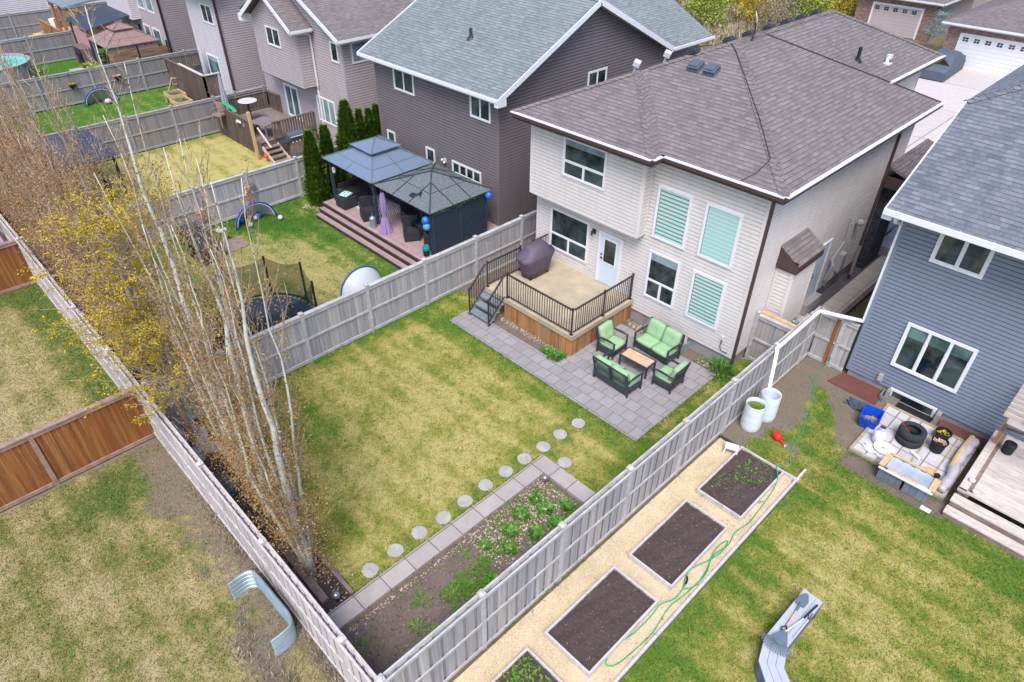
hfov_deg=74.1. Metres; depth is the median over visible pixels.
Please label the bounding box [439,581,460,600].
dandelion
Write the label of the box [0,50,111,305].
poplar tree
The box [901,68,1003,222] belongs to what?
driveway
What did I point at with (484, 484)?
stepping stone
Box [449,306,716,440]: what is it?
patio
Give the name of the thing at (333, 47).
window
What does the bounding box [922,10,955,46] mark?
blue spruce sapling
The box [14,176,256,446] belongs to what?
yellow tree
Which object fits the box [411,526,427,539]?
stepping stone
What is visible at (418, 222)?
dining table
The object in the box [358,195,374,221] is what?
wicker chair
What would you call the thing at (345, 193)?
pillow
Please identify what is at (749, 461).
seedlings
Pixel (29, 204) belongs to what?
poplar tree
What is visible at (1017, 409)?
pergola
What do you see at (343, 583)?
timber sleeper
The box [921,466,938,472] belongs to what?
cardboard
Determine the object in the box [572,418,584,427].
stepping stone
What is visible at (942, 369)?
window
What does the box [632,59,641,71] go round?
roof vent
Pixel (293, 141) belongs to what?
barbecue
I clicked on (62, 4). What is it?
pergola
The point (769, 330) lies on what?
fence gate
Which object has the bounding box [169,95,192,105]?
planter table
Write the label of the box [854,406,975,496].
patio
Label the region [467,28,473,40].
vent pipe
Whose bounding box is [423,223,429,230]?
balloon
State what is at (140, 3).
window
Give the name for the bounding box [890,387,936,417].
window
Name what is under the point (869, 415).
storage tub
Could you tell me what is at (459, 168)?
window
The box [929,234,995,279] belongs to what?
window
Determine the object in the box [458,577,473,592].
dandelion
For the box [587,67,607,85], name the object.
window
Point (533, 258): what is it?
covered grill
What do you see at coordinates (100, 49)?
lawn
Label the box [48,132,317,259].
lawn
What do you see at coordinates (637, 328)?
dry leaves
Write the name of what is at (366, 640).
dandelion
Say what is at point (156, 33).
window
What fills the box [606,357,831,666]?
garden hose
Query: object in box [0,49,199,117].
board fence
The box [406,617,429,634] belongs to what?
dandelion
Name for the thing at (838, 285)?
gravel
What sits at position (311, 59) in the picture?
house
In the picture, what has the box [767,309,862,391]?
gutter pipe
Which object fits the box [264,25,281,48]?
window
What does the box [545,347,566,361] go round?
plant
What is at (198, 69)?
covered grill
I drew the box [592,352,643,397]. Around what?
patio sofa
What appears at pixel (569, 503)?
plant
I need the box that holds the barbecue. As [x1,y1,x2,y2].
[277,129,303,154]
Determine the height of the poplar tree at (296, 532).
9.858 m
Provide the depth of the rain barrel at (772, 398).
19.27 m
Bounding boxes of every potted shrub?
[79,61,96,67]
[90,58,106,63]
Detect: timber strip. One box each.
[848,403,889,450]
[851,448,944,500]
[875,416,911,459]
[890,404,976,448]
[911,428,935,461]
[934,439,958,473]
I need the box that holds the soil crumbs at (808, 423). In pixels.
[730,360,885,482]
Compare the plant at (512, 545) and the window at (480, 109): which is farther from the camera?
the window at (480, 109)
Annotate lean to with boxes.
[65,5,145,63]
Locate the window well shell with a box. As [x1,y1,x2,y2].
[227,570,296,656]
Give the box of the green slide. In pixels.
[221,101,236,112]
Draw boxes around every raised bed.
[491,647,562,681]
[544,565,658,677]
[628,499,727,590]
[696,446,784,521]
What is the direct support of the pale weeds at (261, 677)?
on the lawn at (177, 489)
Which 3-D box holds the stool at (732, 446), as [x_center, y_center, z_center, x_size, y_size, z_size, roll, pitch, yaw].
[5.973,2.950,18.454,0.390,0.240,0.275,17,40,20]
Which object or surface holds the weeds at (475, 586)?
on the garden soil at (403, 613)
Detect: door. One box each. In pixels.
[597,234,620,288]
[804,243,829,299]
[869,3,921,38]
[957,35,1023,76]
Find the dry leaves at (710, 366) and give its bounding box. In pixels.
[695,357,724,375]
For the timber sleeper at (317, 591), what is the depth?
15.15 m
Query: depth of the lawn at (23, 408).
20.99 m
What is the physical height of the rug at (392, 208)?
0.012 m
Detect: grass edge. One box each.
[184,478,344,681]
[205,290,725,488]
[356,448,941,681]
[493,531,613,642]
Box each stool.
[215,227,225,240]
[723,442,739,454]
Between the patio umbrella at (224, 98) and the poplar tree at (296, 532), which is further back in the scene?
the patio umbrella at (224, 98)
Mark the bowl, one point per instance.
(975, 491)
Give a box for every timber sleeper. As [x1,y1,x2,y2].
[270,543,321,607]
[275,540,328,605]
[320,556,353,595]
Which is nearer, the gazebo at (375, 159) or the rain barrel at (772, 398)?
the rain barrel at (772, 398)
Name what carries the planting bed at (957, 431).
on the ground at (936, 44)
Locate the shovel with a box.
[780,593,808,629]
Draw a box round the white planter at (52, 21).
[48,18,57,27]
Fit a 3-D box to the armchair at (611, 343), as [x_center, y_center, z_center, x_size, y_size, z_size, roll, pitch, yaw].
[3.192,-0.087,21.784,0.804,0.944,0.755,30,46,33]
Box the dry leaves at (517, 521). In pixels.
[463,477,575,567]
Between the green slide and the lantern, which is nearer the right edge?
the lantern
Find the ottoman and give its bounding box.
[335,194,357,209]
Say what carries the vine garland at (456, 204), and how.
attached to the gazebo at (431, 189)
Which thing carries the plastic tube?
on the patio at (892, 418)
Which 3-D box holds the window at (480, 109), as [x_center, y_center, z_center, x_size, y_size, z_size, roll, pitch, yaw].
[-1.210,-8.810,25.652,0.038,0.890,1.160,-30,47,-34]
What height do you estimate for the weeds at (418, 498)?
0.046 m
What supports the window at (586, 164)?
in the house at (641, 174)
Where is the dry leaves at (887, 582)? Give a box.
[694,492,1004,679]
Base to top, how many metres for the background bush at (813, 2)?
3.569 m
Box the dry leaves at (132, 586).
[0,461,323,681]
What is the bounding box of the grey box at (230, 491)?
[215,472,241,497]
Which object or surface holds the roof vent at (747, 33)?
on the house at (641, 174)
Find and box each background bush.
[680,0,737,25]
[681,0,731,13]
[729,0,790,22]
[750,0,796,31]
[761,0,809,24]
[773,0,815,15]
[781,0,843,20]
[809,0,843,8]
[814,0,857,17]
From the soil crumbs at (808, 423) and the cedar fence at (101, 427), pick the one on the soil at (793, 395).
the soil crumbs at (808, 423)
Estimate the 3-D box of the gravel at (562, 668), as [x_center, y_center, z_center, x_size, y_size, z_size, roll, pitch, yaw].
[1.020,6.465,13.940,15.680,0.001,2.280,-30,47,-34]
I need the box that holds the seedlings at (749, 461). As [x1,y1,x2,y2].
[701,459,771,501]
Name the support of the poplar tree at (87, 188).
on the planting bed at (332, 603)
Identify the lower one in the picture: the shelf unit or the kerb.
the kerb
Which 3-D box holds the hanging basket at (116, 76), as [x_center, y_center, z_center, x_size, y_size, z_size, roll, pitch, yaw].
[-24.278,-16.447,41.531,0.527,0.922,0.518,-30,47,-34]
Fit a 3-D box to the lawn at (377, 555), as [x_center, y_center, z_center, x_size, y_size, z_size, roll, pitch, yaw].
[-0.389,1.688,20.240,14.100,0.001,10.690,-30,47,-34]
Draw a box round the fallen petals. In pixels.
[480,482,579,563]
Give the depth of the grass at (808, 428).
18.66 m
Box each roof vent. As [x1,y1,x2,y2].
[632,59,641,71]
[663,49,671,61]
[686,46,700,54]
[686,59,705,72]
[702,62,721,76]
[722,35,736,43]
[742,29,756,37]
[762,23,775,30]
[780,18,793,25]
[795,13,808,20]
[809,9,822,15]
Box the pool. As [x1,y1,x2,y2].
[0,53,35,83]
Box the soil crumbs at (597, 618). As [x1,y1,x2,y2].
[551,574,648,659]
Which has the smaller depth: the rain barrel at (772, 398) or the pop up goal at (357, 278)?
the rain barrel at (772, 398)
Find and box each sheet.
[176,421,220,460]
[844,397,865,410]
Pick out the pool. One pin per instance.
(21, 60)
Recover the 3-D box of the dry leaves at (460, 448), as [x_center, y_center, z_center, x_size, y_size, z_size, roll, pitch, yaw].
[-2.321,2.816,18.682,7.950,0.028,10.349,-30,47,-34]
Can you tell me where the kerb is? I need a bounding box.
[785,280,877,361]
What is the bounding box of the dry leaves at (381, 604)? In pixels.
[349,482,543,633]
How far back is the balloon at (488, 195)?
26.19 m
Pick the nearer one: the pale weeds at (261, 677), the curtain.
the pale weeds at (261, 677)
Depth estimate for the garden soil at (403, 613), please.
14.96 m
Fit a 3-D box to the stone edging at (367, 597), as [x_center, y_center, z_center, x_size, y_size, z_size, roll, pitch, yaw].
[-0.632,5.136,15.625,6.810,0.120,2.780,-30,47,-34]
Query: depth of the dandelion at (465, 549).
15.89 m
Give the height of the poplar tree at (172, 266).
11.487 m
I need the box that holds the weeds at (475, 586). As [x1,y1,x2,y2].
[358,478,584,654]
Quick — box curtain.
[379,192,392,234]
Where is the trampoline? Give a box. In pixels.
[194,256,316,351]
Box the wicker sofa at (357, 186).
[337,177,403,204]
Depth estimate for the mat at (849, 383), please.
20.70 m
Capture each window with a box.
[136,0,145,10]
[143,23,151,43]
[144,0,154,13]
[151,27,163,45]
[199,2,214,25]
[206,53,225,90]
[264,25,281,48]
[283,82,302,121]
[316,95,337,127]
[329,40,339,63]
[350,39,370,63]
[387,129,395,141]
[392,69,414,95]
[425,146,435,163]
[452,160,481,183]
[469,96,490,123]
[549,206,589,263]
[562,137,607,191]
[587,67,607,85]
[643,249,680,308]
[651,184,693,249]
[685,269,726,330]
[697,202,743,269]
[890,322,978,393]
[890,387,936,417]
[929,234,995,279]
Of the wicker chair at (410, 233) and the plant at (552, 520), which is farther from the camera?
the wicker chair at (410, 233)
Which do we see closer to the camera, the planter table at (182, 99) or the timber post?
the timber post
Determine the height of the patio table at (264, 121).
0.730 m
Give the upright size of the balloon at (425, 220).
0.314 m
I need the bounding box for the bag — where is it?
[863,441,884,458]
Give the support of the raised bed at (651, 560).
on the gravel at (562, 668)
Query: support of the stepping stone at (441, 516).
on the lawn at (377, 555)
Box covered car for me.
[920,48,965,81]
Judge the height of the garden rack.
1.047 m
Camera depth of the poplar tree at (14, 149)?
17.49 m
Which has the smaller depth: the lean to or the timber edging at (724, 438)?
the timber edging at (724, 438)
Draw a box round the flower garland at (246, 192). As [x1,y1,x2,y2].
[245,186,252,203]
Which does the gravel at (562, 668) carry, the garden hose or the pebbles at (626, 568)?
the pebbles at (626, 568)
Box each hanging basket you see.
[67,74,75,88]
[113,65,120,80]
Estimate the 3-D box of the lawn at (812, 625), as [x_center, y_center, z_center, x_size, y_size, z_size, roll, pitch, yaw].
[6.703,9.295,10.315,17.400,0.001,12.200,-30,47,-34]
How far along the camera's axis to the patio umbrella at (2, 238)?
26.29 m
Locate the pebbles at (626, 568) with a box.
[454,441,788,681]
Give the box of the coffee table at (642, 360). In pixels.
[618,346,656,378]
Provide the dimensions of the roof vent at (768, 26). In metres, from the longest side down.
0.352 x 0.352 x 0.166 m
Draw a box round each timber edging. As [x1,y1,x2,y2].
[613,469,806,681]
[720,435,739,447]
[784,471,798,482]
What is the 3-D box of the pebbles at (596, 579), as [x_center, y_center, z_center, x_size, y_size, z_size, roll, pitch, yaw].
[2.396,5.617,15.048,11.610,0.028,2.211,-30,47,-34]
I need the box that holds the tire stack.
[895,420,927,448]
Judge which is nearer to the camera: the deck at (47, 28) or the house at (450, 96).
the house at (450, 96)
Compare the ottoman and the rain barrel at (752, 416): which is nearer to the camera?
the rain barrel at (752, 416)
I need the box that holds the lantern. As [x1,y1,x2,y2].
[369,213,376,227]
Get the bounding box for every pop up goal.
[85,87,119,106]
[235,202,276,229]
[340,266,381,295]
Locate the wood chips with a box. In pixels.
[70,290,346,610]
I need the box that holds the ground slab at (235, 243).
[222,237,249,253]
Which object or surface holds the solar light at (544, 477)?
on the garden soil at (403, 613)
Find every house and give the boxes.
[0,0,105,27]
[106,0,201,65]
[185,0,266,93]
[237,0,414,145]
[356,0,714,225]
[510,9,949,364]
[846,65,1023,441]
[854,0,973,42]
[942,0,1023,76]
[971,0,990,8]
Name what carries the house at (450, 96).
on the ground at (936, 44)
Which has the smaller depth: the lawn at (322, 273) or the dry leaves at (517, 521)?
the dry leaves at (517, 521)
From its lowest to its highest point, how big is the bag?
0.044 m
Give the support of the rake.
on the bench
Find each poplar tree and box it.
[0,41,126,368]
[0,47,118,325]
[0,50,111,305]
[0,73,49,275]
[0,98,68,297]
[0,145,33,238]
[0,162,21,235]
[2,32,152,387]
[13,46,193,421]
[63,0,250,488]
[116,126,294,538]
[169,156,346,597]
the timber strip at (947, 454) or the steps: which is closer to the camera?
the timber strip at (947, 454)
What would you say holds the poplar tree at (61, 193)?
on the planting bed at (332, 603)
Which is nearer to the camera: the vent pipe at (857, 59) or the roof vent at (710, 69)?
the roof vent at (710, 69)
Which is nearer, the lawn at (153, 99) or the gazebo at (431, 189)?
the gazebo at (431, 189)
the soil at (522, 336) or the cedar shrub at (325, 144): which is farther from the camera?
the cedar shrub at (325, 144)
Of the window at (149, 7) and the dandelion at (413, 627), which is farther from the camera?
the window at (149, 7)
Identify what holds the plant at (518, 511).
on the garden soil at (403, 613)
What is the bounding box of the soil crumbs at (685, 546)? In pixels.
[639,509,714,579]
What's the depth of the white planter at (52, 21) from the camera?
53.65 m
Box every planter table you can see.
[163,89,186,105]
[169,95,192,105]
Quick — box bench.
[754,589,822,681]
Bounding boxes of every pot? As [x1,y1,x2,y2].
[929,435,948,453]
[934,473,940,478]
[935,426,952,438]
[1001,440,1017,455]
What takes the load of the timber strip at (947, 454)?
on the patio at (892, 418)
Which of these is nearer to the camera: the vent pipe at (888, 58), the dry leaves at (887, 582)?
the dry leaves at (887, 582)
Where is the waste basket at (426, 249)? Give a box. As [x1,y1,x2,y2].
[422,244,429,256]
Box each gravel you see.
[453,438,792,681]
[681,0,779,45]
[808,254,880,313]
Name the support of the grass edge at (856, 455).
on the lawn at (812, 625)
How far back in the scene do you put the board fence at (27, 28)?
53.01 m
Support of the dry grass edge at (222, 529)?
on the lawn at (177, 489)
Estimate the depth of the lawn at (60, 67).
47.06 m
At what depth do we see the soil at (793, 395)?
19.43 m
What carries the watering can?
on the soil at (793, 395)
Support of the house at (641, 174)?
on the ground at (936, 44)
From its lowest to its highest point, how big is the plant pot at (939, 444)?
0.380 m
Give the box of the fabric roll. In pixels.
[936,435,979,493]
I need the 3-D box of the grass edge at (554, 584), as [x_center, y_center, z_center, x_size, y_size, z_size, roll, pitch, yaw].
[0.950,5.255,15.398,4.284,0.191,0.775,-30,47,-34]
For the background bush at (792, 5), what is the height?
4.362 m
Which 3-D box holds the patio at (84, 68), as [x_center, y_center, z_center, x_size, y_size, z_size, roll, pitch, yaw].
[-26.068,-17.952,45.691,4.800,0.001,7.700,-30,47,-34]
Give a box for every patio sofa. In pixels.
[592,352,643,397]
[633,316,685,364]
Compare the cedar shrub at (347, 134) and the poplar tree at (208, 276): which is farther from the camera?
the cedar shrub at (347, 134)
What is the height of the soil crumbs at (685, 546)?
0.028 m
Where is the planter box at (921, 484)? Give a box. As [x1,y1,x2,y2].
[875,452,940,502]
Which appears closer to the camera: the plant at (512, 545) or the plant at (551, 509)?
the plant at (512, 545)
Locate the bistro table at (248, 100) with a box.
[237,97,256,118]
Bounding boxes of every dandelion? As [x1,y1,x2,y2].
[354,637,370,658]
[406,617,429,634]
[412,588,433,608]
[427,623,438,632]
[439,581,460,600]
[457,544,471,560]
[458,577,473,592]
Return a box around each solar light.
[331,591,339,601]
[541,474,548,483]
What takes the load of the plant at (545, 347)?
on the soil at (522, 336)
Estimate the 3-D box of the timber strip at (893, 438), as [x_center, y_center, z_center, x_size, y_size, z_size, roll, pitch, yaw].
[10.671,2.735,18.949,2.460,0.125,0.050,-30,47,-34]
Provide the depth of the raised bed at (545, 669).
13.57 m
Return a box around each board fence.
[0,1,121,40]
[0,29,83,65]
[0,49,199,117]
[7,84,268,176]
[20,145,344,277]
[141,210,536,428]
[374,306,824,681]
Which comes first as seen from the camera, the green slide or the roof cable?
the roof cable
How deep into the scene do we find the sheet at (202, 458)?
18.59 m
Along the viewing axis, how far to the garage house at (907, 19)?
55.60 m
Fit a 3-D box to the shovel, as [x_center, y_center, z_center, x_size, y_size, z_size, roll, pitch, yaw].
[5.962,5.685,14.244,0.230,0.058,1.171,29,46,32]
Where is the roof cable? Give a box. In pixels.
[730,42,770,180]
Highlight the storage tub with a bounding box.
[859,404,884,429]
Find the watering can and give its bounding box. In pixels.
[771,430,786,446]
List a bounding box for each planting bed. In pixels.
[0,212,350,623]
[937,419,987,451]
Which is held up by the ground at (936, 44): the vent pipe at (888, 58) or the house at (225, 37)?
the house at (225, 37)
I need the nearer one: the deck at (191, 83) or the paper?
the paper
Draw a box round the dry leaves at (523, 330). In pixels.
[501,317,552,349]
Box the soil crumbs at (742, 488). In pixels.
[706,454,775,505]
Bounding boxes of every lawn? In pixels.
[0,283,145,500]
[0,437,344,681]
[1,85,173,143]
[6,44,127,59]
[10,54,151,111]
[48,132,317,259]
[101,194,398,369]
[199,261,751,593]
[619,467,1023,681]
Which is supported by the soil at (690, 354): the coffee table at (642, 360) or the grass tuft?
the grass tuft
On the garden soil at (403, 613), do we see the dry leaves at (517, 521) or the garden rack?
the dry leaves at (517, 521)
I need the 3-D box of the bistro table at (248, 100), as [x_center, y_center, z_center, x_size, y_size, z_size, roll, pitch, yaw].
[-14.102,-12.377,36.414,0.993,1.100,1.000,-30,47,-34]
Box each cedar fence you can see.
[0,239,36,294]
[0,387,154,511]
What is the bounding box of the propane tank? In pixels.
[871,425,886,443]
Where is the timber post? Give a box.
[246,111,260,159]
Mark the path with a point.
(843, 298)
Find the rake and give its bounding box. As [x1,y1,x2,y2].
[760,604,817,656]
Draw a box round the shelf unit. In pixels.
[72,43,94,64]
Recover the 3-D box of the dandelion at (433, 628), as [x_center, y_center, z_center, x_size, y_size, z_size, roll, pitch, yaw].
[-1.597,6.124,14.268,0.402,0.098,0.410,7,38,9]
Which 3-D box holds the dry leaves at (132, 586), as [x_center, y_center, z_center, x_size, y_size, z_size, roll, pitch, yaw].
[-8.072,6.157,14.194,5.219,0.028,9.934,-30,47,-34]
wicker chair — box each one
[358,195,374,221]
[400,202,419,222]
[402,214,420,241]
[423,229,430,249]
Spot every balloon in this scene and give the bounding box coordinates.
[421,216,428,224]
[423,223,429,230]
[485,192,491,199]
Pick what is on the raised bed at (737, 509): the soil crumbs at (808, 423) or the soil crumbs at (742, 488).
the soil crumbs at (742, 488)
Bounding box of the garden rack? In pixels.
[168,77,176,89]
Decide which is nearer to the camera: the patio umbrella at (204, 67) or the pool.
the patio umbrella at (204, 67)
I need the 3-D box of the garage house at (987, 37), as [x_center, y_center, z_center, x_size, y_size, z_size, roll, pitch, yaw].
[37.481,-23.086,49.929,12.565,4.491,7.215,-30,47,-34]
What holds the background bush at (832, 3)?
on the ground at (936, 44)
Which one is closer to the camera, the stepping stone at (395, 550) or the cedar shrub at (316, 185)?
the stepping stone at (395, 550)
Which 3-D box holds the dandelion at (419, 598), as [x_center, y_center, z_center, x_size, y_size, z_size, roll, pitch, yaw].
[-1.965,5.653,14.874,0.506,0.110,0.512,10,38,13]
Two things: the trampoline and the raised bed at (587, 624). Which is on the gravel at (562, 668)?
the raised bed at (587, 624)
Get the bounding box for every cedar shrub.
[301,129,332,206]
[317,123,342,193]
[334,98,359,181]
[353,107,367,139]
[363,107,375,137]
[371,102,381,135]
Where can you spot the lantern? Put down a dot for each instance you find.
(372, 221)
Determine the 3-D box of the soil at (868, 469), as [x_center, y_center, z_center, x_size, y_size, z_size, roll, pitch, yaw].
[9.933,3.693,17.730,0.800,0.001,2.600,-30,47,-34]
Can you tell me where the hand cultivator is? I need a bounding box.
[793,613,814,638]
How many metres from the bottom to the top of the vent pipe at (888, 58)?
0.281 m
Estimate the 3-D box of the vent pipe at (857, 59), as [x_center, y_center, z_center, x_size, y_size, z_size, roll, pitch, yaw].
[11.746,-9.690,22.950,0.340,0.500,0.340,-30,47,-34]
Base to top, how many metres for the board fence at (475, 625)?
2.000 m
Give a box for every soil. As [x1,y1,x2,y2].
[336,478,607,681]
[461,261,518,304]
[492,315,566,360]
[622,317,726,373]
[720,356,899,494]
[838,450,949,518]
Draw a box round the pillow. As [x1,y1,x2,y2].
[339,191,352,196]
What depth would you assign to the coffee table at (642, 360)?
21.03 m
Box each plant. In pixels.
[477,538,492,550]
[481,572,497,585]
[499,541,518,554]
[500,522,517,537]
[512,506,529,520]
[528,492,542,504]
[528,525,546,540]
[536,500,555,516]
[539,345,552,354]
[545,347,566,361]
[546,515,565,529]
[559,498,574,511]
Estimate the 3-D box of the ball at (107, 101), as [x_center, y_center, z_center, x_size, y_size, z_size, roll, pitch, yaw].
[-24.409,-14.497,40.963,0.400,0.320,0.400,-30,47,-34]
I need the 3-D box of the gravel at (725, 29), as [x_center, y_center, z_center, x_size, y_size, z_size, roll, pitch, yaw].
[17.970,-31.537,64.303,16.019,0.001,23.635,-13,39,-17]
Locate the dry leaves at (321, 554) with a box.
[209,424,363,596]
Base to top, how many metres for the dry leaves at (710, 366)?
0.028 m
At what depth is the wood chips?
16.56 m
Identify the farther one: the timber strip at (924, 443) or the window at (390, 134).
the window at (390, 134)
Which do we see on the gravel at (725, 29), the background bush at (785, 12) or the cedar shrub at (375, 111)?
the background bush at (785, 12)
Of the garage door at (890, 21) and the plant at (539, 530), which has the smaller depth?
the plant at (539, 530)
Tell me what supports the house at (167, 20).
on the ground at (936, 44)
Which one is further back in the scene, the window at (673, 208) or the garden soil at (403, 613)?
the window at (673, 208)
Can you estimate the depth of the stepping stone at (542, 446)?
18.62 m
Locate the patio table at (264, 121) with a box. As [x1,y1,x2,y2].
[252,116,280,139]
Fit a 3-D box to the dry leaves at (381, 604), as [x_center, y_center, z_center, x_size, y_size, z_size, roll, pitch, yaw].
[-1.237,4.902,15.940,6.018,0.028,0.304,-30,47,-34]
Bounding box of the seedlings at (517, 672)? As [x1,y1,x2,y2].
[497,655,551,681]
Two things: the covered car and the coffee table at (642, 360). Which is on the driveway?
the covered car
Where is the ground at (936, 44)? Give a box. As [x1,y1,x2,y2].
[0,0,1023,681]
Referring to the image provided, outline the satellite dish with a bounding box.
[751,11,770,40]
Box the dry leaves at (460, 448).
[307,324,634,634]
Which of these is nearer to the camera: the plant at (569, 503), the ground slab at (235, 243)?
the plant at (569, 503)
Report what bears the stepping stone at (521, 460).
on the lawn at (377, 555)
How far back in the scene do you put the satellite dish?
21.01 m
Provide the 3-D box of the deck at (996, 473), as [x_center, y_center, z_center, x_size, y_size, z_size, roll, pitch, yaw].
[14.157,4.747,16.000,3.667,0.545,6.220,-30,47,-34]
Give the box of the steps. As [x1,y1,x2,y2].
[467,264,504,326]
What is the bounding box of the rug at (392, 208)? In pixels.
[355,195,399,218]
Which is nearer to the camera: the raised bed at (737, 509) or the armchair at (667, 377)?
the raised bed at (737, 509)
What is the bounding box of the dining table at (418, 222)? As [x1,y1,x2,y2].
[410,214,428,232]
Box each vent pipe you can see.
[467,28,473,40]
[854,47,862,62]
[883,54,893,65]
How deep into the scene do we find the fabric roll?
17.93 m
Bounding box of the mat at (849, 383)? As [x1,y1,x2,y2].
[827,372,885,404]
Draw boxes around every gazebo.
[87,22,159,63]
[322,134,432,224]
[373,162,491,254]
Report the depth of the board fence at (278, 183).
28.96 m
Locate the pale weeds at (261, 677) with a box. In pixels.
[205,610,336,681]
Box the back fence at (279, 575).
[0,214,376,681]
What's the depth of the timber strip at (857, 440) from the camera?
18.95 m
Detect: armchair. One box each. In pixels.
[595,318,628,359]
[651,357,690,393]
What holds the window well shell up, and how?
on the lawn at (177, 489)
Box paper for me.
[920,505,930,513]
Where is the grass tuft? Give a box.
[704,354,739,377]
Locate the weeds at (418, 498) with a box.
[0,322,949,680]
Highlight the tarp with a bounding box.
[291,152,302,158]
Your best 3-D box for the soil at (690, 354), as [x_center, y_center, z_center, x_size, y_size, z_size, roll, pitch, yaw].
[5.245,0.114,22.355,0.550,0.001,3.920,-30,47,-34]
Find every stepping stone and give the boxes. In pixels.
[361,563,378,577]
[387,543,403,557]
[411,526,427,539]
[436,511,450,524]
[457,495,472,507]
[478,479,492,490]
[498,466,512,476]
[517,453,531,463]
[536,441,549,451]
[553,429,566,439]
[558,457,571,467]
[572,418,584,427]
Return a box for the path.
[797,255,886,341]
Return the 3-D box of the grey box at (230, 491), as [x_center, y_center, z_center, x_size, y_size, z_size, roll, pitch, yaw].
[-7.307,3.686,17.224,0.700,0.320,0.450,19,41,22]
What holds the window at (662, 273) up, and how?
in the house at (641, 174)
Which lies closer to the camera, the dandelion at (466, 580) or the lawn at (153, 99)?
the dandelion at (466, 580)
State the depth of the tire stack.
18.56 m
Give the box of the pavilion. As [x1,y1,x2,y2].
[38,130,129,208]
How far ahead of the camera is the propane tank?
18.55 m
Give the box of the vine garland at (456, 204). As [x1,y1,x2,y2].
[433,193,485,214]
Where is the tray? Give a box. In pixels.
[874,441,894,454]
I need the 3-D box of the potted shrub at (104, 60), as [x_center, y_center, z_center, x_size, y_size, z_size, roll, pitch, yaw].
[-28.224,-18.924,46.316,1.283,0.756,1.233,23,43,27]
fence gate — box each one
[744,310,795,373]
[808,309,860,371]
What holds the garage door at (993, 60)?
in the garage house at (987, 37)
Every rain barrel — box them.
[740,397,766,432]
[759,387,781,422]
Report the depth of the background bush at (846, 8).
59.29 m
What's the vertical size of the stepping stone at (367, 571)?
0.035 m
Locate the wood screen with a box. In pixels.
[104,40,169,63]
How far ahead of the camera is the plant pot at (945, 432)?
18.80 m
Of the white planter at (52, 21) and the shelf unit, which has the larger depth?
the white planter at (52, 21)
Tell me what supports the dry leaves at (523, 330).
on the soil at (522, 336)
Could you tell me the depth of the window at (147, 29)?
46.03 m
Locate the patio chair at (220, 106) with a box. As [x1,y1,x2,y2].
[210,102,225,127]
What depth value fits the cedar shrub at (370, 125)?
31.19 m
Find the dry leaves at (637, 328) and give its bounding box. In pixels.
[628,320,643,334]
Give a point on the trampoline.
(298, 284)
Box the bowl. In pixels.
[972,489,978,493]
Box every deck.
[30,9,115,48]
[164,52,220,100]
[213,90,316,163]
[316,194,497,269]
[484,233,634,356]
[941,430,1023,560]
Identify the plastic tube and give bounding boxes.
[911,450,920,459]
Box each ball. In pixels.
[105,98,111,103]
[238,217,244,223]
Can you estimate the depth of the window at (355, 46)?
31.72 m
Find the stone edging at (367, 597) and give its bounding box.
[327,455,595,629]
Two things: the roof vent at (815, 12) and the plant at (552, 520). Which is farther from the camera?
the roof vent at (815, 12)
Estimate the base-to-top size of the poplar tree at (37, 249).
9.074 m
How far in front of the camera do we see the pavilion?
29.58 m
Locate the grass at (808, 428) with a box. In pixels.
[746,385,847,490]
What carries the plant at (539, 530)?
on the garden soil at (403, 613)
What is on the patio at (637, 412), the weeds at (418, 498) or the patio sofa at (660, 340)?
the patio sofa at (660, 340)
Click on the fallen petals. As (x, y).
(524, 525)
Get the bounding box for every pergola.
[46,0,95,31]
[992,385,1023,443]
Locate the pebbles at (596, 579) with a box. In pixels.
[472,450,784,679]
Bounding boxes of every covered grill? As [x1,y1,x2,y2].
[193,66,202,73]
[516,238,554,280]
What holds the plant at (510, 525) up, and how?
on the garden soil at (403, 613)
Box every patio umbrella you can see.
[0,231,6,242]
[198,45,208,80]
[217,71,229,108]
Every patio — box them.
[69,63,155,80]
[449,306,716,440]
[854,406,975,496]
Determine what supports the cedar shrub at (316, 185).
on the lawn at (322, 273)
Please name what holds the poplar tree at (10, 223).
on the planting bed at (332, 603)

